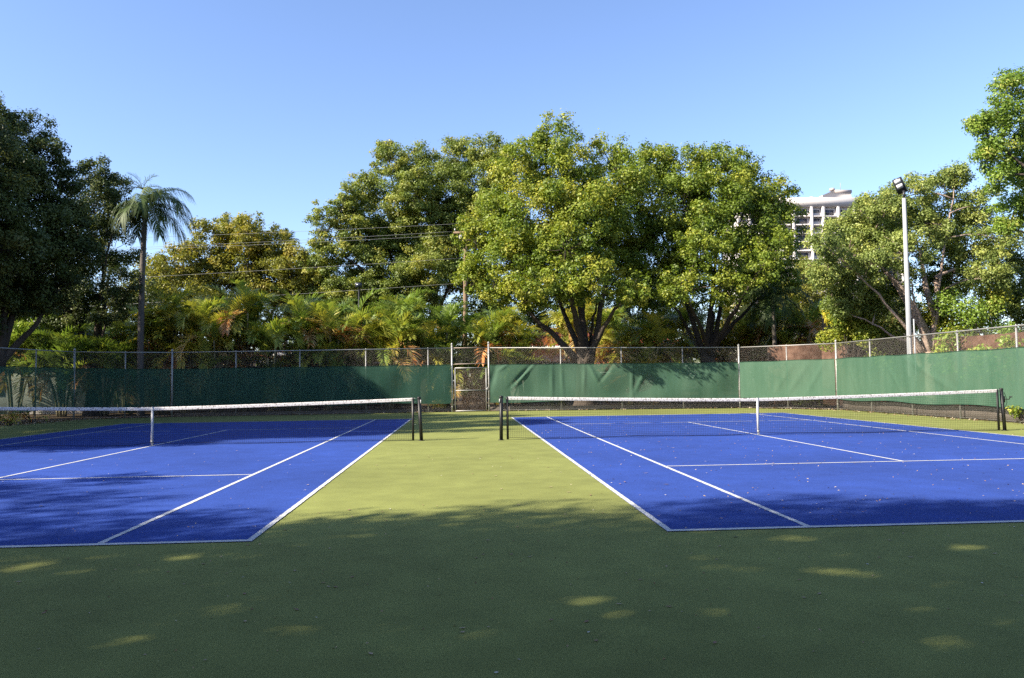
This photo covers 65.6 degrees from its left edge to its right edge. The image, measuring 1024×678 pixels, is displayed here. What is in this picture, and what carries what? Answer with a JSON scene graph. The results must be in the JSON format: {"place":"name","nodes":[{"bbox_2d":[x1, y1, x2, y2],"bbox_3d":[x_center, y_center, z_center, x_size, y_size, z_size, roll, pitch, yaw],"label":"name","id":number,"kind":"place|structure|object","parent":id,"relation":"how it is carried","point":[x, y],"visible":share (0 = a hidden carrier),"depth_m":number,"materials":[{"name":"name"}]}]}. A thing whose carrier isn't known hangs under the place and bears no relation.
{"place":"outdoors","nodes":[
{"label":"outdoors","id":0,"kind":"place"},
{"bbox_2d":[0,381,842,425],"bbox_3d":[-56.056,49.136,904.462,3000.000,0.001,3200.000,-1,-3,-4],"label":"ground","id":1,"kind":"structure","parent":0,"point":[425,406],"depth_m":42.86,"materials":[{"name":"green plant"}]},
{"bbox_2d":[6,314,63,366],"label":"areca palm","id":2,"kind":"object","parent":1,"relation":"on","point":[19,329],"visible":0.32,"depth_m":37.92,"materials":[{"name":"plant"}]},
{"bbox_2d":[15,316,64,412],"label":"areca palm","id":3,"kind":"object","parent":1,"relation":"on","point":[24,320],"visible":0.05,"depth_m":42.01,"materials":[{"name":"plant"}]},
{"bbox_2d":[0,91,110,365],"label":"live oak","id":4,"kind":"object","parent":1,"relation":"on","point":[25,178],"visible":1,"depth_m":33.56,"materials":[{"name":"green plant"}]},
{"bbox_2d":[8,325,110,416],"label":"areca palm","id":5,"kind":"object","parent":1,"relation":"on","point":[63,340],"visible":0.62,"depth_m":37.95,"materials":[{"name":"plant"}]},
{"bbox_2d":[0,152,149,415],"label":"live oak","id":6,"kind":"object","parent":1,"relation":"on","point":[108,198],"visible":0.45,"depth_m":39.23,"materials":[{"name":"green plant"}]},
{"bbox_2d":[40,314,113,372],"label":"areca palm","id":7,"kind":"object","parent":1,"relation":"on","point":[91,325],"visible":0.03,"depth_m":43.03,"materials":[{"name":"plant"}]},
{"bbox_2d":[0,347,170,423],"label":"chain link fence","id":8,"kind":"object","parent":1,"relation":"on","point":[74,351],"visible":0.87,"depth_m":34.90,"materials":[{"name":"metal"}]},
{"bbox_2d":[0,366,74,413],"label":"windscreen","id":9,"kind":"object","parent":8,"relation":"attached to","point":[21,386],"visible":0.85,"depth_m":31.79,"materials":[{"name":"green"}]},
{"bbox_2d":[75,368,170,406],"bbox_3d":[-17.316,2.200,35.425,3.861,1.816,0.050,0,-3,-17],"label":"windscreen","id":10,"kind":"object","parent":8,"relation":"attached to","point":[104,387],"visible":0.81,"depth_m":35.41,"materials":[{"name":"green"}]},
{"bbox_2d":[16,275,169,343],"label":"background tree","id":11,"kind":"object","parent":1,"relation":"on","point":[148,296],"visible":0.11,"depth_m":49.35,"materials":[{"name":"green plant"}]},
{"bbox_2d":[74,328,151,414],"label":"areca palm","id":12,"kind":"object","parent":1,"relation":"on","point":[116,346],"visible":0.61,"depth_m":39.30,"materials":[{"name":"plant"}]},
{"bbox_2d":[73,316,158,411],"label":"areca palm","id":13,"kind":"object","parent":1,"relation":"on","point":[122,337],"visible":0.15,"depth_m":42.16,"materials":[{"name":"plant"}]},
{"bbox_2d":[107,173,196,415],"bbox_3d":[-17.713,-2.126,38.949,4.171,12.098,3.976,-1,-3,-4],"label":"tall palm","id":14,"kind":"object","parent":1,"relation":"on","point":[158,216],"visible":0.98,"depth_m":38.79,"materials":[{"name":"green plant"}]},
{"bbox_2d":[22,366,287,413],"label":"garden wall","id":15,"kind":"structure","parent":1,"relation":"on","point":[225,409],"depth_m":43.51,"materials":[{"name":"white paint"}]},
{"bbox_2d":[119,304,204,413],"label":"areca palm","id":16,"kind":"object","parent":1,"relation":"on","point":[149,329],"visible":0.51,"depth_m":40.78,"materials":[{"name":"plant"}]},
{"bbox_2d":[108,253,218,323],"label":"background tree","id":17,"kind":"object","parent":1,"relation":"on","point":[161,269],"visible":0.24,"depth_m":51.04,"materials":[{"name":"green plant"}]},
{"bbox_2d":[144,286,220,412],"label":"areca palm","id":18,"kind":"object","parent":1,"relation":"on","point":[172,304],"visible":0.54,"depth_m":40.59,"materials":[{"name":"plant"}]},
{"bbox_2d":[158,283,275,412],"bbox_3d":[-14.900,0.412,40.248,5.627,6.693,5.481,-1,-3,-4],"label":"areca palm","id":19,"kind":"object","parent":1,"relation":"on","point":[212,326],"visible":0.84,"depth_m":39.37,"materials":[{"name":"plant"}]},
{"bbox_2d":[146,210,320,364],"bbox_3d":[-19.849,-2.198,55.826,14.148,14.036,7.257,-1,-3,-4],"label":"yellowing tree","id":20,"kind":"object","parent":1,"relation":"on","point":[269,258],"visible":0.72,"depth_m":55.16,"materials":[{"name":"green plant"}]},
{"bbox_2d":[211,294,272,366],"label":"areca palm","id":21,"kind":"object","parent":1,"relation":"on","point":[223,298],"visible":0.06,"depth_m":44.68,"materials":[{"name":"plant"}]},
{"bbox_2d":[210,278,292,411],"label":"areca palm","id":22,"kind":"object","parent":1,"relation":"on","point":[251,314],"visible":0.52,"depth_m":40.86,"materials":[{"name":"plant"}]},
{"bbox_2d":[224,315,307,411],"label":"areca palm","id":23,"kind":"object","parent":1,"relation":"on","point":[262,337],"visible":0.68,"depth_m":39.61,"materials":[{"name":"plant"}]},
{"bbox_2d":[262,283,348,408],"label":"areca palm","id":24,"kind":"object","parent":1,"relation":"on","point":[304,307],"visible":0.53,"depth_m":40.12,"materials":[{"name":"plant"}]},
{"bbox_2d":[175,408,451,416],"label":"wall","id":25,"kind":"structure","parent":1,"relation":"on","point":[310,412],"depth_m":37.03,"materials":[{"name":"concrete"}]},
{"bbox_2d":[283,295,368,408],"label":"areca palm","id":26,"kind":"object","parent":1,"relation":"on","point":[343,311],"visible":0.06,"depth_m":45.15,"materials":[{"name":"plant"}]},
{"bbox_2d":[282,300,373,410],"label":"areca palm","id":27,"kind":"object","parent":1,"relation":"on","point":[329,319],"visible":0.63,"depth_m":39.98,"materials":[{"name":"plant"}]},
{"bbox_2d":[284,363,417,409],"bbox_3d":[-8.746,2.581,43.676,7.365,2.528,0.123,0,-3,-8],"label":"board fence","id":28,"kind":"object","parent":1,"relation":"on","point":[376,405],"visible":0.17,"depth_m":43.67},
{"bbox_2d":[316,288,398,409],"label":"areca palm","id":29,"kind":"object","parent":1,"relation":"on","point":[359,324],"visible":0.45,"depth_m":40.85,"materials":[{"name":"plant"}]},
{"bbox_2d":[355,283,361,307],"bbox_3d":[-8.673,0.408,45.050,0.360,7.209,0.310,-1,-3,-4],"label":"floodlight pole","id":30,"kind":"object","parent":1,"relation":"on","point":[358,285],"visible":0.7,"depth_m":45.19,"materials":[{"name":"black metal"}]},
{"bbox_2d":[263,284,476,338],"bbox_3d":[-10.992,-0.025,60.909,16.909,9.978,6.583,-1,-3,-4],"label":"background tree","id":31,"kind":"object","parent":1,"relation":"on","point":[454,300],"visible":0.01,"depth_m":60.10,"materials":[{"name":"green plant"}]},
{"bbox_2d":[336,304,426,409],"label":"areca palm","id":32,"kind":"object","parent":1,"relation":"on","point":[396,339],"visible":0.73,"depth_m":40.09,"materials":[{"name":"plant"}]},
{"bbox_2d":[363,294,426,407],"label":"areca palm","id":33,"kind":"object","parent":1,"relation":"on","point":[383,306],"visible":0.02,"depth_m":44.93,"materials":[{"name":"plant"}]},
{"bbox_2d":[366,287,448,408],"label":"areca palm","id":34,"kind":"object","parent":1,"relation":"on","point":[400,305],"visible":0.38,"depth_m":41.15,"materials":[{"name":"plant"}]},
{"bbox_2d":[288,131,531,364],"bbox_3d":[-6.826,-5.091,54.349,16.979,19.303,8.755,-1,-3,-4],"label":"spreading tree","id":35,"kind":"object","parent":1,"relation":"on","point":[419,183],"visible":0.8,"depth_m":53.30,"materials":[{"name":"green plant"}]},
{"bbox_2d":[409,319,475,408],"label":"areca palm","id":36,"kind":"object","parent":1,"relation":"on","point":[429,341],"visible":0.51,"depth_m":41.13,"materials":[{"name":"plant"}]},
{"bbox_2d":[416,301,486,407],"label":"areca palm","id":37,"kind":"object","parent":1,"relation":"on","point":[447,312],"visible":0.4,"depth_m":43.83,"materials":[{"name":"plant"}]},
{"bbox_2d":[171,341,740,416],"bbox_3d":[-2.384,1.812,37.239,26.276,3.422,1.062,-1,-3,-3],"label":"chain link fence","id":38,"kind":"object","parent":1,"relation":"on","point":[427,354],"visible":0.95,"depth_m":37.43,"materials":[{"name":"metal"}]},
{"bbox_2d":[173,364,450,406],"bbox_3d":[-9.118,2.176,36.714,12.566,1.854,0.088,0,-3,-6],"label":"windscreen","id":39,"kind":"object","parent":38,"relation":"attached to","point":[429,384],"visible":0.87,"depth_m":36.69,"materials":[{"name":"green fabric"}]},
{"bbox_2d":[453,367,487,410],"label":"gate","id":40,"kind":"structure","parent":38,"relation":"attached to","point":[464,390],"depth_m":37.60,"materials":[{"name":"metal"}]},
{"bbox_2d":[490,362,738,402],"bbox_3d":[4.809,2.035,37.543,11.700,1.839,0.164,-1,-3,2],"label":"windscreen","id":41,"kind":"object","parent":38,"relation":"attached to","point":[679,380],"visible":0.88,"depth_m":37.55,"materials":[{"name":"green fabric"}]},
{"bbox_2d":[453,229,466,405],"bbox_3d":[-2.717,-1.474,47.548,1.500,11.465,0.390,-1,-3,-4],"label":"utility pole","id":42,"kind":"object","parent":1,"relation":"on","point":[464,294],"visible":0.28,"depth_m":47.53,"materials":[{"name":"metal"}]},
{"bbox_2d":[97,258,455,279],"bbox_3d":[-24.422,-3.462,44.660,43.392,2.530,0.014,0,-3,-8],"label":"power line","id":43,"kind":"object","parent":42,"relation":"attached to","point":[297,268],"visible":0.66,"depth_m":46.30,"materials":[{"name":"grey"}]},
{"bbox_2d":[114,231,451,248],"bbox_3d":[-20.226,-5.404,45.032,34.226,1.956,0.014,0,-3,-9],"label":"power line","id":44,"kind":"object","parent":42,"relation":"attached to","point":[274,241],"visible":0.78,"depth_m":46.12,"materials":[{"name":"grey"}]},
{"bbox_2d":[134,235,446,249],"bbox_3d":[-20.204,-5.292,45.028,33.799,1.729,0.014,0,-3,-9],"label":"power line","id":45,"kind":"object","parent":42,"relation":"attached to","point":[305,242],"visible":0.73,"depth_m":46.25,"materials":[{"name":"grey"}]},
{"bbox_2d":[137,224,444,237],"bbox_3d":[-20.293,-5.961,45.057,35.438,1.808,0.014,0,-3,-9],"label":"power line","id":46,"kind":"object","parent":42,"relation":"attached to","point":[298,231],"visible":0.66,"depth_m":46.26,"materials":[{"name":"grey"}]},
{"bbox_2d":[460,370,487,409],"bbox_3d":[-1.680,2.552,40.234,1.954,2.050,0.856,0,-3,-20],"label":"plant","id":47,"kind":"object","parent":1,"relation":"on","point":[481,385],"visible":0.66,"depth_m":40.24,"materials":[{"name":"green plant"}]},
{"bbox_2d":[453,310,519,407],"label":"areca palm","id":48,"kind":"object","parent":1,"relation":"on","point":[481,334],"visible":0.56,"depth_m":42.34,"materials":[{"name":"plant"}]},
{"bbox_2d":[464,304,531,406],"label":"areca palm","id":49,"kind":"object","parent":1,"relation":"on","point":[511,316],"visible":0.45,"depth_m":44.37,"materials":[{"name":"plant"}]},
{"bbox_2d":[468,331,548,406],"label":"areca palm","id":50,"kind":"object","parent":1,"relation":"on","point":[514,354],"visible":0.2,"depth_m":42.83,"materials":[{"name":"plant"}]},
{"bbox_2d":[0,408,1023,677],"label":"turf","id":51,"kind":"structure","parent":1,"relation":"on","point":[880,604],"depth_m":5.57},
{"bbox_2d":[1,410,20,425],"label":"plant","id":52,"kind":"object","parent":51,"relation":"on","point":[10,419],"visible":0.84,"depth_m":29.67,"materials":[{"name":"green plant"}]},
{"bbox_2d":[7,411,50,422],"bbox_3d":[-19.347,2.983,31.801,1.702,0.820,0.824,-1,-3,-4],"label":"plant","id":53,"kind":"object","parent":51,"relation":"on","point":[25,414],"visible":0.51,"depth_m":31.71,"materials":[{"name":"green plant"}]},
{"bbox_2d":[0,419,409,547],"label":"court surface","id":54,"kind":"object","parent":51,"relation":"on","point":[121,500],"visible":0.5,"depth_m":12.38,"materials":[{"name":"blue paint"}]},
{"bbox_2d":[0,419,410,546],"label":"court lines","id":55,"kind":"object","parent":54,"relation":"on","point":[261,531],"visible":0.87,"depth_m":9.65,"materials":[{"name":"paint"}]},
{"bbox_2d":[417,397,424,440],"bbox_3d":[-2.252,1.995,19.645,0.176,1.137,0.150,-1,-3,-4],"label":"net post","id":56,"kind":"object","parent":51,"relation":"on","point":[420,419],"visible":0.86,"depth_m":19.61,"materials":[{"name":"metal"}]},
{"bbox_2d":[0,398,416,446],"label":"tennis net","id":57,"kind":"object","parent":56,"relation":"attached to","point":[107,409],"visible":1,"depth_m":19.26,"materials":[{"name":"black fabric"}]},
{"bbox_2d":[499,396,503,439],"bbox_3d":[-0.270,1.957,19.453,0.150,1.136,0.150,-1,-3,-4],"label":"net post","id":58,"kind":"object","parent":51,"relation":"on","point":[501,416],"visible":0.89,"depth_m":19.43,"materials":[{"name":"metal"}]},
{"bbox_2d":[505,389,999,438],"bbox_3d":[6.152,1.878,19.885,12.760,1.060,0.043,-1,-3,-4],"label":"tennis net","id":59,"kind":"object","parent":58,"relation":"attached to","point":[757,400],"visible":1,"depth_m":19.88,"materials":[{"name":"black net mesh"},{"name":"white fabric tape"}]},
{"bbox_2d":[0,406,1023,670],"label":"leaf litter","id":60,"kind":"object","parent":51,"relation":"on","point":[432,484],"visible":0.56,"depth_m":31.19,"materials":[{"name":"plant"}]},
{"bbox_2d":[513,413,1023,531],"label":"court surface","id":61,"kind":"object","parent":51,"relation":"on","point":[662,494],"visible":1,"depth_m":12.40,"materials":[{"name":"blue paint"}]},
{"bbox_2d":[511,413,1023,530],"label":"court lines","id":62,"kind":"object","parent":61,"relation":"on","point":[661,524],"visible":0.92,"depth_m":9.60,"materials":[{"name":"paint"}]},
{"bbox_2d":[999,388,1011,430],"bbox_3d":[12.652,1.825,20.328,0.283,1.137,0.147,-3,-3,30],"label":"net post","id":63,"kind":"object","parent":51,"relation":"on","point":[1002,399],"visible":0.94,"depth_m":20.33,"materials":[{"name":"metal"}]},
{"bbox_2d":[1005,405,1023,423],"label":"plant","id":64,"kind":"object","parent":51,"relation":"on","point":[1015,411],"visible":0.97,"depth_m":23.02,"materials":[{"name":"green plant"}]},
{"bbox_2d":[490,316,555,403],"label":"areca palm","id":65,"kind":"object","parent":1,"relation":"on","point":[522,327],"visible":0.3,"depth_m":47.74,"materials":[{"name":"plant"}]},
{"bbox_2d":[454,272,634,337],"bbox_3d":[2.591,-0.392,61.538,14.033,10.402,6.823,-1,-3,-4],"label":"background tree","id":66,"kind":"object","parent":1,"relation":"on","point":[483,305],"visible":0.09,"depth_m":61.21,"materials":[{"name":"green plant"}]},
{"bbox_2d":[526,362,574,405],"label":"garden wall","id":67,"kind":"structure","parent":1,"relation":"on","point":[542,403],"depth_m":45.47,"materials":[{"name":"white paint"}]},
{"bbox_2d":[450,108,671,405],"bbox_3d":[2.786,-4.054,39.808,11.840,15.462,10.204,-1,-3,-4],"label":"broadleaf tree","id":68,"kind":"object","parent":1,"relation":"on","point":[548,253],"visible":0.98,"depth_m":38.72,"materials":[{"name":"green plant"}]},
{"bbox_2d":[102,297,1023,392],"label":"wood","id":69,"kind":"object","parent":1,"relation":"on","point":[690,361],"depth_m":85.93,"materials":[{"name":"brown plant"}]},
{"bbox_2d":[541,292,610,361],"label":"areca palm","id":70,"kind":"object","parent":1,"relation":"on","point":[561,327],"visible":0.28,"depth_m":49.94,"materials":[{"name":"plant"}]},
{"bbox_2d":[530,327,677,362],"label":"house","id":71,"kind":"structure","parent":1,"relation":"on","point":[545,356],"depth_m":53.84,"materials":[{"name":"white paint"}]},
{"bbox_2d":[572,305,638,363],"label":"areca palm","id":72,"kind":"object","parent":1,"relation":"on","point":[607,312],"visible":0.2,"depth_m":48.63,"materials":[{"name":"plant"}]},
{"bbox_2d":[490,404,737,410],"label":"wall","id":73,"kind":"structure","parent":1,"relation":"on","point":[590,407],"depth_m":37.92,"materials":[{"name":"concrete"}]},
{"bbox_2d":[594,362,646,404],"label":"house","id":74,"kind":"structure","parent":1,"relation":"on","point":[609,402],"depth_m":46.37,"materials":[{"name":"paint"}]},
{"bbox_2d":[595,313,665,403],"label":"areca palm","id":75,"kind":"object","parent":1,"relation":"on","point":[617,329],"visible":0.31,"depth_m":44.78,"materials":[{"name":"plant"}]},
{"bbox_2d":[612,309,694,404],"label":"areca palm","id":76,"kind":"object","parent":1,"relation":"on","point":[649,333],"visible":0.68,"depth_m":41.06,"materials":[{"name":"plant"}]},
{"bbox_2d":[609,278,715,339],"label":"background tree","id":77,"kind":"object","parent":1,"relation":"on","point":[637,311],"visible":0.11,"depth_m":60.05,"materials":[{"name":"green plant"}]},
{"bbox_2d":[635,300,718,403],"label":"areca palm","id":78,"kind":"object","parent":1,"relation":"on","point":[681,342],"visible":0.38,"depth_m":44.73,"materials":[{"name":"plant"}]},
{"bbox_2d":[681,299,740,401],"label":"areca palm","id":79,"kind":"object","parent":1,"relation":"on","point":[727,354],"visible":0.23,"depth_m":46.44,"materials":[{"name":"plant"}]},
{"bbox_2d":[609,138,813,403],"bbox_3d":[10.624,-3.613,40.880,10.655,14.476,9.482,-1,-3,-4],"label":"broadleaf tree","id":80,"kind":"object","parent":1,"relation":"on","point":[702,224],"visible":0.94,"depth_m":40.16,"materials":[{"name":"green plant"}]},
{"bbox_2d":[713,305,779,402],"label":"areca palm","id":81,"kind":"object","parent":1,"relation":"on","point":[740,336],"visible":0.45,"depth_m":45.34,"materials":[{"name":"plant"}]},
{"bbox_2d":[731,306,815,401],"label":"areca palm","id":82,"kind":"object","parent":1,"relation":"on","point":[758,351],"visible":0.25,"depth_m":44.28,"materials":[{"name":"plant"}]},
{"bbox_2d":[733,263,814,405],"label":"palm","id":83,"kind":"object","parent":1,"relation":"on","point":[772,294],"visible":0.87,"depth_m":40.39,"materials":[{"name":"green plant"}]},
{"bbox_2d":[721,274,832,344],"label":"background tree","id":84,"kind":"object","parent":1,"relation":"on","point":[770,306],"visible":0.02,"depth_m":58.83,"materials":[{"name":"green plant"}]},
{"bbox_2d":[740,343,836,408],"bbox_3d":[12.365,1.738,35.724,0.082,3.007,4.583,2,-4,-43],"label":"chain link fence","id":85,"kind":"object","parent":1,"relation":"on","point":[791,358],"visible":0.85,"depth_m":35.64,"materials":[{"name":"metal"}]},
{"bbox_2d":[740,359,835,397],"bbox_3d":[12.284,1.832,35.706,0.065,1.775,4.556,2,-4,-44],"label":"windscreen","id":86,"kind":"object","parent":85,"relation":"attached to","point":[789,378],"visible":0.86,"depth_m":35.62,"materials":[{"name":"green"}]},
{"bbox_2d":[750,295,833,347],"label":"areca palm","id":87,"kind":"object","parent":1,"relation":"on","point":[809,330],"visible":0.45,"depth_m":42.53,"materials":[{"name":"plant"}]},
{"bbox_2d":[777,255,833,342],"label":"background tree","id":88,"kind":"object","parent":1,"relation":"on","point":[814,295],"visible":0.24,"depth_m":52.14,"materials":[{"name":"green plant"}]},
{"bbox_2d":[790,399,832,407],"bbox_3d":[13.647,2.809,36.541,1.858,0.755,1.258,-1,-3,-4],"label":"plant","id":89,"kind":"object","parent":1,"relation":"on","point":[806,404],"visible":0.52,"depth_m":36.49,"materials":[{"name":"green plant"}]},
{"bbox_2d":[723,185,905,359],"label":"apartment tower","id":90,"kind":"structure","parent":1,"relation":"on","point":[833,203],"depth_m":288.05,"materials":[{"name":"paint"}]},
{"bbox_2d":[819,309,832,406],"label":"palm","id":91,"kind":"object","parent":1,"relation":"on","point":[824,322],"visible":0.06,"depth_m":38.35,"materials":[{"name":"green plant"}]},
{"bbox_2d":[815,293,888,357],"bbox_3d":[15.392,0.478,35.745,3.265,5.250,2.881,1,-3,-32],"label":"shrub","id":92,"kind":"object","parent":1,"relation":"on","point":[847,324],"visible":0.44,"depth_m":35.38,"materials":[{"name":"green plant"}]},
{"bbox_2d":[829,281,906,401],"bbox_3d":[16.064,0.253,35.435,3.135,5.655,3.656,-1,-3,-4],"label":"shrub","id":93,"kind":"object","parent":1,"relation":"on","point":[874,333],"visible":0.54,"depth_m":34.43,"materials":[{"name":"green plant"}]},
{"bbox_2d":[767,332,1023,406],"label":"board fence","id":94,"kind":"object","parent":1,"relation":"on","point":[795,355],"visible":0.19,"depth_m":37.09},
{"bbox_2d":[877,295,919,336],"bbox_3d":[18.538,0.384,38.937,2.945,5.687,4.547,-3,-4,35],"label":"shrub","id":95,"kind":"object","parent":1,"relation":"on","point":[892,319],"visible":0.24,"depth_m":37.80,"materials":[{"name":"green plant"}]},
{"bbox_2d":[892,177,915,353],"bbox_3d":[15.199,-1.684,30.691,0.671,9.244,0.500,-1,-3,-4],"label":"floodlight pole","id":96,"kind":"object","parent":1,"relation":"on","point":[900,186],"visible":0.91,"depth_m":30.70,"materials":[{"name":"metal"}]},
{"bbox_2d":[799,160,1023,353],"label":"tabebuia tree","id":97,"kind":"object","parent":1,"relation":"on","point":[855,247],"visible":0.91,"depth_m":33.61,"materials":[{"name":"green plant"}]},
{"bbox_2d":[834,324,1023,423],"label":"chain link fence","id":98,"kind":"object","parent":1,"relation":"on","point":[909,345],"visible":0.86,"depth_m":27.43,"materials":[{"name":"metal"}]},
{"bbox_2d":[836,347,1023,408],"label":"windscreen","id":99,"kind":"object","parent":98,"relation":"attached to","point":[966,370],"visible":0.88,"depth_m":26.83,"materials":[{"name":"green fabric"}]},
{"bbox_2d":[843,400,1023,422],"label":"wall","id":100,"kind":"structure","parent":1,"relation":"on","point":[949,411],"depth_m":27.58,"materials":[{"name":"concrete"}]},
{"bbox_2d":[900,284,1014,339],"bbox_3d":[18.720,0.294,33.514,4.246,5.297,2.314,-4,-4,43],"label":"shrub","id":101,"kind":"object","parent":1,"relation":"on","point":[928,320],"visible":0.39,"depth_m":33.23,"materials":[{"name":"green plant"}]},
{"bbox_2d":[930,287,1020,352],"bbox_3d":[19.123,0.332,31.794,4.072,5.039,3.167,-1,-3,-4],"label":"shrub","id":102,"kind":"object","parent":1,"relation":"on","point":[995,309],"visible":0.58,"depth_m":32.02,"materials":[{"name":"green plant"}]},
{"bbox_2d":[960,63,1023,238],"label":"fresh green tree","id":103,"kind":"object","parent":1,"relation":"on","point":[1001,122],"visible":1,"depth_m":25.88,"materials":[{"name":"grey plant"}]},
{"bbox_2d":[974,234,1023,331],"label":"round tree","id":104,"kind":"object","parent":1,"relation":"on","point":[1014,311],"visible":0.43,"depth_m":35.04,"materials":[{"name":"green plant"}]},
{"bbox_2d":[975,333,1023,349],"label":"shrub","id":105,"kind":"object","parent":1,"relation":"on","point":[1008,342],"visible":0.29,"depth_m":25.81,"materials":[{"name":"green plant"}]},
{"bbox_2d":[0,0,1023,375],"label":"sky","id":106,"kind":"structure","parent":0,"point":[266,107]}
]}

